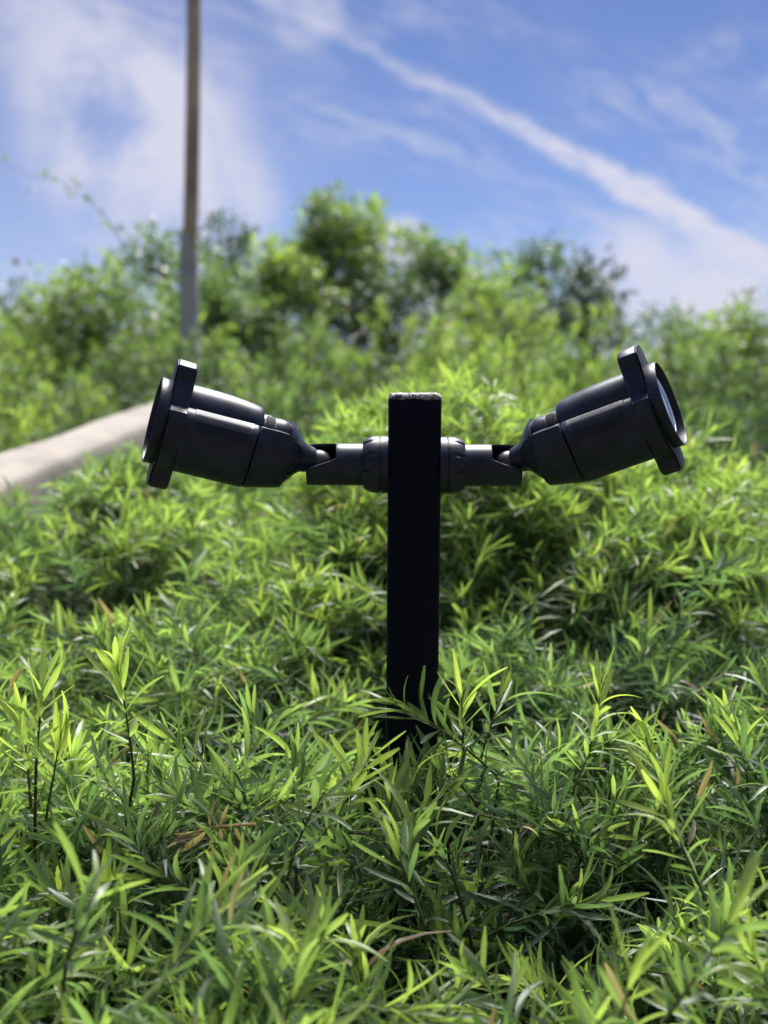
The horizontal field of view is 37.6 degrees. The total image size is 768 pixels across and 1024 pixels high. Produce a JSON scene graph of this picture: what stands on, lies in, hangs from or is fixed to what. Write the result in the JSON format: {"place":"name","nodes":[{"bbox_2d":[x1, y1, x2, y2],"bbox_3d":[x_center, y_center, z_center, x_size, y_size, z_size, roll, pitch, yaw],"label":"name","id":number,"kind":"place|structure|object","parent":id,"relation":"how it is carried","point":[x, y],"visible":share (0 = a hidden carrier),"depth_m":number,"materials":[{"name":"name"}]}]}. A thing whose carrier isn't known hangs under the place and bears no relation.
{"place":"outdoors","nodes":[
{"label":"outdoors","id":0,"kind":"place"},
{"bbox_2d":[0,383,765,1023],"bbox_3d":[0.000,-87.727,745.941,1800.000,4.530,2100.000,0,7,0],"label":"hillside","id":1,"kind":"structure","parent":0,"point":[380,943],"depth_m":1.78,"materials":[{"name":"green plant"}]},
{"bbox_2d":[0,481,69,702],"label":"shrub","id":2,"kind":"object","parent":1,"relation":"on","point":[19,541],"visible":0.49,"depth_m":1.97,"materials":[{"name":"green plant"}]},
{"bbox_2d":[0,356,72,451],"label":"shrub","id":3,"kind":"object","parent":1,"relation":"on","point":[12,441],"visible":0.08,"depth_m":3.62,"materials":[{"name":"green plant"}]},
{"bbox_2d":[0,580,78,714],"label":"shrub","id":4,"kind":"object","parent":1,"relation":"on","point":[9,645],"visible":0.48,"depth_m":1.61,"materials":[{"name":"green plant"}]},
{"bbox_2d":[0,277,114,447],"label":"tree","id":5,"kind":"object","parent":1,"relation":"on","point":[28,294],"visible":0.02,"depth_m":8.39,"materials":[{"name":"green plant"}]},
{"bbox_2d":[0,308,122,442],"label":"shrub","id":6,"kind":"object","parent":1,"relation":"on","point":[28,356],"visible":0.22,"depth_m":6.01,"materials":[{"name":"green plant"}]},
{"bbox_2d":[0,332,130,452],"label":"shrub","id":7,"kind":"object","parent":1,"relation":"on","point":[80,417],"visible":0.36,"depth_m":4.56,"materials":[{"name":"green plant"}]},
{"bbox_2d":[3,153,133,275],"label":"twig","id":8,"kind":"object","parent":1,"relation":"on","point":[70,194],"visible":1,"depth_m":4.10,"materials":[{"name":"green plant"}]},
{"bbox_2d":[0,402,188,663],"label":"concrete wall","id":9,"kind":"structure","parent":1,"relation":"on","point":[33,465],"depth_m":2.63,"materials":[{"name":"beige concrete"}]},
{"bbox_2d":[0,435,241,718],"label":"shrub","id":10,"kind":"object","parent":1,"relation":"on","point":[129,467],"visible":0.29,"depth_m":2.11,"materials":[{"name":"green plant"}]},
{"bbox_2d":[0,822,245,1023],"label":"shrub","id":11,"kind":"object","parent":1,"relation":"on","point":[78,955],"visible":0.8,"depth_m":0.78,"materials":[{"name":"green plant"}]},
{"bbox_2d":[0,244,250,438],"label":"tree","id":12,"kind":"object","parent":1,"relation":"on","point":[90,320],"visible":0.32,"depth_m":6.52,"materials":[{"name":"green plant"}]},
{"bbox_2d":[0,617,255,1023],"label":"shrub","id":13,"kind":"object","parent":1,"relation":"on","point":[47,758],"visible":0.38,"depth_m":1.03,"materials":[{"name":"green plant"}]},
{"bbox_2d":[8,667,21,695],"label":"dead leaf","id":14,"kind":"object","parent":13,"relation":"attached to","point":[15,677],"visible":0.95,"depth_m":1.01,"materials":[{"name":"plant"}]},
{"bbox_2d":[0,473,295,795],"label":"shrub","id":15,"kind":"object","parent":1,"relation":"on","point":[120,548],"visible":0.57,"depth_m":1.89,"materials":[{"name":"green plant"}]},
{"bbox_2d":[103,215,234,391],"bbox_3d":[-1.858,-1.492,9.264,1.471,1.873,1.568,5,8,37],"label":"tree","id":16,"kind":"object","parent":1,"relation":"on","point":[172,258],"visible":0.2,"depth_m":9.19,"materials":[{"name":"green plant"}]},
{"bbox_2d":[179,0,200,385],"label":"utility pole","id":17,"kind":"object","parent":1,"relation":"on","point":[188,281],"visible":0.74,"depth_m":6.11,"materials":[{"name":"grey metal"}]},
{"bbox_2d":[0,590,385,997],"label":"shrub","id":18,"kind":"object","parent":1,"relation":"on","point":[168,692],"visible":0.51,"depth_m":1.44,"materials":[{"name":"green plant"}]},
{"bbox_2d":[234,666,246,682],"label":"dead leaf","id":19,"kind":"object","parent":18,"relation":"attached to","point":[241,676],"visible":1,"depth_m":1.27,"materials":[{"name":"plant"}]},
{"bbox_2d":[44,320,348,508],"bbox_3d":[-0.820,-0.483,5.850,1.727,1.008,1.584,0,7,0],"label":"shrub","id":20,"kind":"object","parent":1,"relation":"on","point":[135,396],"visible":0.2,"depth_m":5.61,"materials":[{"name":"green plant"}]},
{"bbox_2d":[132,207,300,378],"bbox_3d":[-1.393,-1.735,10.332,1.676,2.059,1.804,-4,8,-30],"label":"tree","id":21,"kind":"object","parent":1,"relation":"on","point":[230,247],"visible":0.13,"depth_m":10.10,"materials":[{"name":"green plant"}]},
{"bbox_2d":[122,321,321,412],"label":"shrub","id":22,"kind":"object","parent":1,"relation":"on","point":[206,337],"visible":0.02,"depth_m":7.54,"materials":[{"name":"green plant"}]},
{"bbox_2d":[150,253,299,384],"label":"tree","id":23,"kind":"object","parent":1,"relation":"on","point":[219,306],"visible":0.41,"depth_m":7.77,"materials":[{"name":"green plant"}]},
{"bbox_2d":[130,348,356,512],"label":"shrub","id":24,"kind":"object","parent":1,"relation":"on","point":[226,367],"visible":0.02,"depth_m":4.13,"materials":[{"name":"green plant"}]},
{"bbox_2d":[0,671,531,1023],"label":"shrub","id":25,"kind":"object","parent":1,"relation":"on","point":[324,836],"visible":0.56,"depth_m":0.95,"materials":[{"name":"green plant"}]},
{"bbox_2d":[108,748,127,766],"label":"dead leaf","id":26,"kind":"object","parent":25,"relation":"on","point":[119,756],"visible":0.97,"depth_m":1.02,"materials":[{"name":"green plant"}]},
{"bbox_2d":[162,799,255,859],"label":"dead sprig","id":27,"kind":"object","parent":25,"relation":"attached to","point":[187,836],"visible":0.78,"depth_m":0.92,"materials":[{"name":"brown plant"}]},
{"bbox_2d":[83,350,461,616],"bbox_3d":[-0.317,-0.054,3.208,1.162,0.817,0.893,0,7,0],"label":"shrub","id":28,"kind":"object","parent":1,"relation":"on","point":[308,413],"visible":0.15,"depth_m":3.19,"materials":[{"name":"green plant"}]},
{"bbox_2d":[157,309,392,413],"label":"shrub","id":29,"kind":"object","parent":1,"relation":"on","point":[310,335],"visible":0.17,"depth_m":6.53,"materials":[{"name":"green plant"}]},
{"bbox_2d":[14,832,550,1023],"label":"shrub","id":30,"kind":"object","parent":1,"relation":"on","point":[321,925],"visible":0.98,"depth_m":0.76,"materials":[{"name":"green plant"}]},
{"bbox_2d":[229,866,246,921],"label":"dead leaf","id":31,"kind":"object","parent":30,"relation":"attached to","point":[234,897],"visible":1,"depth_m":0.69,"materials":[{"name":"plant"}]},
{"bbox_2d":[216,229,354,407],"bbox_3d":[-0.885,-1.254,8.330,1.183,1.666,1.222,-6,9,-41],"label":"tree","id":32,"kind":"object","parent":1,"relation":"on","point":[288,282],"visible":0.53,"depth_m":8.19,"materials":[{"name":"green plant"}]},
{"bbox_2d":[260,177,422,368],"bbox_3d":[-0.373,-1.776,9.888,1.430,2.263,1.457,0,7,0],"label":"tree","id":33,"kind":"object","parent":1,"relation":"on","point":[318,238],"visible":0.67,"depth_m":9.60,"materials":[{"name":"green plant"}]},
{"bbox_2d":[153,486,539,899],"bbox_3d":[-0.078,0.273,1.726,0.622,0.675,0.575,0,7,0],"label":"shrub","id":34,"kind":"object","parent":1,"relation":"on","point":[345,603],"visible":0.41,"depth_m":1.65,"materials":[{"name":"green plant"}]},
{"bbox_2d":[327,504,344,511],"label":"dead leaf","id":35,"kind":"object","parent":34,"relation":"on","point":[337,506],"visible":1,"depth_m":1.72,"materials":[{"name":"plant"}]},
{"bbox_2d":[183,441,547,708],"bbox_3d":[0.006,0.137,2.424,0.897,0.656,0.900,0,7,0],"label":"shrub","id":36,"kind":"object","parent":1,"relation":"on","point":[245,518],"visible":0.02,"depth_m":2.48,"materials":[{"name":"green plant"}]},
{"bbox_2d":[317,261,439,395],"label":"tree","id":37,"kind":"object","parent":1,"relation":"on","point":[359,304],"visible":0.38,"depth_m":8.87,"materials":[{"name":"green plant"}]},
{"bbox_2d":[319,341,467,429],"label":"shrub","id":38,"kind":"object","parent":1,"relation":"on","point":[382,371],"visible":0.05,"depth_m":7.72,"materials":[{"name":"green plant"}]},
{"bbox_2d":[277,292,544,424],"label":"shrub","id":39,"kind":"object","parent":1,"relation":"on","point":[355,386],"visible":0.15,"depth_m":5.86,"materials":[{"name":"green plant"}]},
{"bbox_2d":[384,392,441,1021],"bbox_3d":[0.026,0.346,1.127,0.050,0.927,0.050,0,7,0],"label":"post","id":40,"kind":"object","parent":1,"relation":"on","point":[413,519],"visible":0.62,"depth_m":1.07,"materials":[{"name":"metal"}]},
{"bbox_2d":[141,359,387,492],"bbox_3d":[-0.108,-0.080,1.065,0.238,0.127,0.085,-2,7,-14],"label":"spotlight","id":41,"kind":"object","parent":40,"relation":"attached to","point":[193,429],"visible":0.99,"depth_m":1.03,"materials":[{"name":"black plastic"}]},
{"bbox_2d":[440,345,686,493],"bbox_3d":[0.162,-0.085,1.057,0.237,0.141,0.088,2,7,20],"label":"spotlight","id":42,"kind":"object","parent":40,"relation":"attached to","point":[630,416],"visible":1,"depth_m":1.02,"materials":[{"name":"black plastic"}]},
{"bbox_2d":[314,315,553,541],"bbox_3d":[0.293,-0.291,4.519,1.452,0.978,1.413,0,7,0],"label":"shrub","id":43,"kind":"object","parent":1,"relation":"on","point":[453,348],"visible":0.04,"depth_m":4.43,"materials":[{"name":"green plant"}]},
{"bbox_2d":[376,221,513,366],"bbox_3d":[0.493,-1.655,10.096,1.488,1.899,1.602,0,7,0],"label":"tree","id":44,"kind":"object","parent":1,"relation":"on","point":[429,259],"visible":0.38,"depth_m":9.87,"materials":[{"name":"green plant"}]},
{"bbox_2d":[224,353,701,846],"bbox_3d":[0.196,0.148,1.954,0.709,0.846,0.740,5,8,38],"label":"shrub","id":45,"kind":"object","parent":1,"relation":"on","point":[493,424],"visible":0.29,"depth_m":1.82,"materials":[{"name":"green plant"}]},
{"bbox_2d":[397,249,565,387],"bbox_3d":[0.844,-1.105,8.119,1.146,1.549,1.392,6,9,42],"label":"tree","id":46,"kind":"object","parent":1,"relation":"on","point":[474,284],"visible":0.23,"depth_m":7.92,"materials":[{"name":"green plant"}]},
{"bbox_2d":[438,316,583,567],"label":"shrub","id":47,"kind":"object","parent":1,"relation":"on","point":[518,377],"visible":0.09,"depth_m":3.40,"materials":[{"name":"green plant"}]},
{"bbox_2d":[448,279,616,415],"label":"shrub","id":48,"kind":"object","parent":1,"relation":"on","point":[486,313],"visible":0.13,"depth_m":6.69,"materials":[{"name":"green plant"}]},
{"bbox_2d":[466,229,604,371],"bbox_3d":[1.457,-1.769,10.832,1.448,1.886,1.310,-5,8,-38],"label":"tree","id":49,"kind":"object","parent":1,"relation":"on","point":[530,259],"visible":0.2,"depth_m":10.67,"materials":[{"name":"green plant"}]},
{"bbox_2d":[317,642,767,1023],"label":"shrub","id":50,"kind":"object","parent":1,"relation":"on","point":[571,927],"visible":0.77,"depth_m":1.02,"materials":[{"name":"green plant"}]},
{"bbox_2d":[522,825,537,834],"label":"dead leaf","id":51,"kind":"object","parent":50,"relation":"on","point":[529,827],"visible":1,"depth_m":0.97,"materials":[{"name":"plant"}]},
{"bbox_2d":[688,819,695,844],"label":"dead leaf","id":52,"kind":"object","parent":50,"relation":"on","point":[692,832],"visible":1,"depth_m":0.92,"materials":[{"name":"plant"}]},
{"bbox_2d":[697,760,712,798],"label":"dead leaf","id":53,"kind":"object","parent":50,"relation":"on","point":[703,785],"visible":1,"depth_m":0.99,"materials":[{"name":"plant"}]},
{"bbox_2d":[735,768,739,789],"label":"dead leaf","id":54,"kind":"object","parent":50,"relation":"on","point":[737,777],"visible":0.95,"depth_m":1.07,"materials":[{"name":"brown plant"}]},
{"bbox_2d":[334,579,759,967],"bbox_3d":[0.229,0.374,1.538,0.604,0.549,0.599,0,7,0],"label":"shrub","id":55,"kind":"object","parent":1,"relation":"on","point":[564,683],"visible":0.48,"depth_m":1.45,"materials":[{"name":"green plant"}]},
{"bbox_2d":[510,241,649,387],"bbox_3d":[1.647,-1.316,9.008,1.365,1.635,1.416,0,7,0],"label":"tree","id":56,"kind":"object","parent":1,"relation":"on","point":[582,274],"visible":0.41,"depth_m":8.76,"materials":[{"name":"green plant"}]},
{"bbox_2d":[412,743,767,1023],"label":"shrub","id":57,"kind":"object","parent":1,"relation":"on","point":[723,942],"visible":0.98,"depth_m":0.75,"materials":[{"name":"green plant"}]},
{"bbox_2d":[604,962,636,1022],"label":"dead leaf","id":58,"kind":"object","parent":57,"relation":"attached to","point":[613,982],"visible":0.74,"depth_m":0.70,"materials":[{"name":"plant"}]},
{"bbox_2d":[439,476,767,869],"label":"shrub","id":59,"kind":"object","parent":1,"relation":"on","point":[601,580],"visible":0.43,"depth_m":1.66,"materials":[{"name":"green plant"}]},
{"bbox_2d":[478,295,734,444],"bbox_3d":[1.102,-0.621,5.998,1.691,1.094,1.625,0,7,0],"label":"shrub","id":60,"kind":"object","parent":1,"relation":"on","point":[582,364],"visible":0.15,"depth_m":6.02,"materials":[{"name":"green plant"}]},
{"bbox_2d":[493,405,767,803],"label":"shrub","id":61,"kind":"object","parent":1,"relation":"on","point":[710,484],"visible":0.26,"depth_m":1.83,"materials":[{"name":"green plant"}]},
{"bbox_2d":[549,645,767,1023],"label":"shrub","id":62,"kind":"object","parent":1,"relation":"on","point":[746,734],"visible":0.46,"depth_m":1.09,"materials":[{"name":"green plant"}]},
{"bbox_2d":[626,295,730,375],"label":"bush","id":63,"kind":"object","parent":1,"relation":"on","point":[680,316],"visible":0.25,"depth_m":10.24,"materials":[{"name":"green plant"}]},
{"bbox_2d":[646,575,767,851],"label":"shrub","id":64,"kind":"object","parent":1,"relation":"on","point":[736,652],"visible":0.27,"depth_m":1.51,"materials":[{"name":"green plant"}]},
{"bbox_2d":[649,321,767,502],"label":"shrub","id":65,"kind":"object","parent":1,"relation":"on","point":[712,372],"visible":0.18,"depth_m":4.56,"materials":[{"name":"green plant"}]},
{"bbox_2d":[649,353,767,530],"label":"shrub","id":66,"kind":"object","parent":1,"relation":"on","point":[730,430],"visible":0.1,"depth_m":3.57,"materials":[{"name":"green plant"}]},
{"bbox_2d":[671,284,767,466],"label":"tree","id":67,"kind":"object","parent":1,"relation":"on","point":[746,330],"visible":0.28,"depth_m":6.82,"materials":[{"name":"green plant"}]},
{"bbox_2d":[704,425,764,473],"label":"shrub","id":68,"kind":"object","parent":1,"relation":"on","point":[749,456],"depth_m":5.82,"materials":[{"name":"green plant"}]},
{"bbox_2d":[742,451,767,644],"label":"shrub","id":69,"kind":"object","parent":1,"relation":"on","point":[765,469],"visible":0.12,"depth_m":2.06,"materials":[{"name":"green plant"}]},
{"bbox_2d":[749,431,766,488],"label":"shrub","id":70,"kind":"object","parent":1,"relation":"on","point":[761,455],"visible":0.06,"depth_m":4.46,"materials":[{"name":"green plant"}]},
{"bbox_2d":[0,0,767,375],"label":"sky","id":71,"kind":"structure","parent":0,"point":[638,127],"materials":[{"name":"blue"}]}
]}

